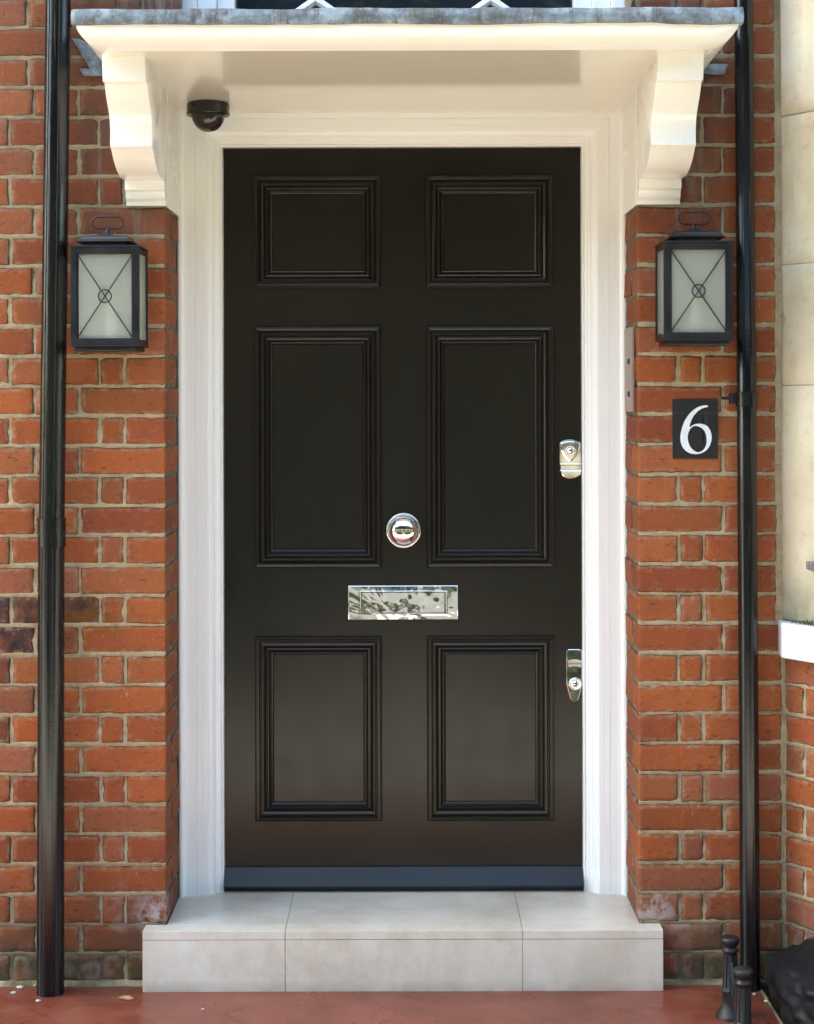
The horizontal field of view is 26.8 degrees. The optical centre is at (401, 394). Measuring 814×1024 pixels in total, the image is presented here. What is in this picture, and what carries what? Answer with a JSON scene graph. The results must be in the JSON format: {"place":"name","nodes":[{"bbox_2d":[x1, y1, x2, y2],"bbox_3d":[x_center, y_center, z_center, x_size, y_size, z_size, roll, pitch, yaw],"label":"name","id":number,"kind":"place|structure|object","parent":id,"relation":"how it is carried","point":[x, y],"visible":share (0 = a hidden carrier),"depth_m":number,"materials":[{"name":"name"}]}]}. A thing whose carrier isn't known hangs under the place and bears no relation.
{"place":"outdoors","nodes":[
{"label":"outdoors","id":0,"kind":"place"},
{"bbox_2d":[0,985,779,1023],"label":"path","id":1,"kind":"structure","parent":0,"point":[684,1004],"depth_m":4.13,"materials":[{"name":"red tile"}]},
{"bbox_2d":[117,995,133,999],"bbox_3d":[-0.678,1.480,4.195,0.045,0.006,0.014,0,0,21],"label":"dry leaf","id":2,"kind":"object","parent":1,"relation":"on","point":[126,997],"visible":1,"depth_m":4.20,"materials":[{"name":"beige plant"}]},
{"bbox_2d":[142,890,662,991],"bbox_3d":[0.003,1.413,4.452,1.294,0.160,0.415,0,0,0],"label":"doorstep","id":3,"kind":"object","parent":1,"relation":"on","point":[318,941],"visible":0.98,"depth_m":4.25,"materials":[{"name":"stone"}]},
{"bbox_2d":[716,934,752,1023],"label":"boot scraper","id":4,"kind":"object","parent":1,"relation":"on","point":[735,1007],"visible":1,"depth_m":4.03,"materials":[{"name":"black metal"}]},
{"bbox_2d":[761,986,781,1020],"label":"basement paving","id":5,"kind":"structure","parent":0,"point":[767,992],"depth_m":4.22,"materials":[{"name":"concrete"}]},
{"bbox_2d":[760,989,782,1023],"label":"kerb","id":6,"kind":"structure","parent":5,"relation":"on","point":[772,1007],"depth_m":4.12,"materials":[{"name":"beige stone"}]},
{"bbox_2d":[764,938,813,1023],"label":"refuse sack","id":7,"kind":"object","parent":5,"relation":"on","point":[789,974],"visible":1,"depth_m":4.01,"materials":[{"name":"black plastic"}]},
{"label":"ground","id":8,"kind":"structure","parent":0,"visible":0},
{"bbox_2d":[0,0,813,986],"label":"brick house","id":9,"kind":"structure","parent":8,"relation":"on","point":[122,728],"depth_m":4.30,"materials":[{"name":"brick"}]},
{"bbox_2d":[36,0,70,996],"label":"drainpipe","id":10,"kind":"object","parent":9,"relation":"attached to","point":[50,964],"visible":1,"depth_m":4.22,"materials":[{"name":"black metal"}]},
{"bbox_2d":[69,216,148,352],"bbox_3d":[-0.719,-0.272,4.212,0.170,0.334,0.163,0,0,0],"label":"wall lantern","id":11,"kind":"object","parent":9,"relation":"attached to","point":[114,293],"depth_m":4.20,"materials":[{"name":"grey metal"}]},
{"bbox_2d":[164,90,636,896],"bbox_3d":[0.001,0.278,4.468,1.205,2.114,0.344,0,0,0],"label":"door frame","id":12,"kind":"object","parent":9,"relation":"attached to","point":[606,142],"visible":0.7,"depth_m":4.55,"materials":[{"name":"white paint"}]},
{"bbox_2d":[223,148,583,890],"bbox_3d":[0.003,0.334,4.593,0.962,1.992,0.093,0,0,0],"label":"front door","id":13,"kind":"structure","parent":12,"relation":"attached to","point":[403,654],"depth_m":4.60,"materials":[{"name":"black paint"}]},
{"bbox_2d":[182,0,624,8],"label":"window","id":14,"kind":"structure","parent":9,"relation":"in","point":[186,4],"depth_m":4.41,"materials":[{"name":"white paint"}]},
{"bbox_2d":[71,7,743,206],"bbox_3d":[-0.003,-0.695,4.193,1.650,0.441,0.739,0,0,0],"label":"door canopy","id":15,"kind":"object","parent":9,"relation":"attached to","point":[142,62],"visible":1,"depth_m":3.99,"materials":[{"name":"beige paint"}]},
{"bbox_2d":[186,99,229,131],"bbox_3d":[-0.502,-0.719,4.435,0.113,0.077,0.113,0,0,0],"label":"dome camera","id":16,"kind":"object","parent":15,"relation":"attached to","point":[208,115],"visible":1,"depth_m":4.40,"materials":[{"name":"black plastic"}]},
{"bbox_2d":[624,327,634,411],"bbox_3d":[0.588,-0.064,4.415,0.007,0.216,0.150,0,0,0],"label":"entry panel","id":17,"kind":"object","parent":9,"relation":"attached to","point":[629,383],"visible":1,"depth_m":4.39,"materials":[{"name":"metal"}]},
{"bbox_2d":[654,211,734,346],"bbox_3d":[0.718,-0.284,4.212,0.172,0.331,0.163,0,0,0],"label":"wall lantern","id":18,"kind":"object","parent":9,"relation":"attached to","point":[688,288],"depth_m":4.20,"materials":[{"name":"grey metal"}]},
{"bbox_2d":[672,399,717,458],"bbox_3d":[0.738,0.087,4.298,0.113,0.149,0.008,0,0,0],"label":"house number","id":19,"kind":"object","parent":9,"relation":"attached to","point":[695,428],"visible":1,"depth_m":4.29,"materials":[{"name":"black paint"}]},
{"bbox_2d":[721,0,760,991],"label":"drainpipe","id":20,"kind":"object","parent":9,"relation":"attached to","point":[744,398],"visible":0.98,"depth_m":4.24,"materials":[{"name":"black metal"}]},
{"bbox_2d":[792,619,813,625],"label":"moss","id":21,"kind":"object","parent":9,"relation":"on","point":[811,623],"visible":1,"depth_m":4.22,"materials":[{"name":"green plant"}]},
{"bbox_2d":[806,561,813,571],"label":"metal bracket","id":22,"kind":"object","parent":9,"relation":"attached to","point":[810,565],"visible":1,"depth_m":4.16,"materials":[{"name":"metal"}]}
]}

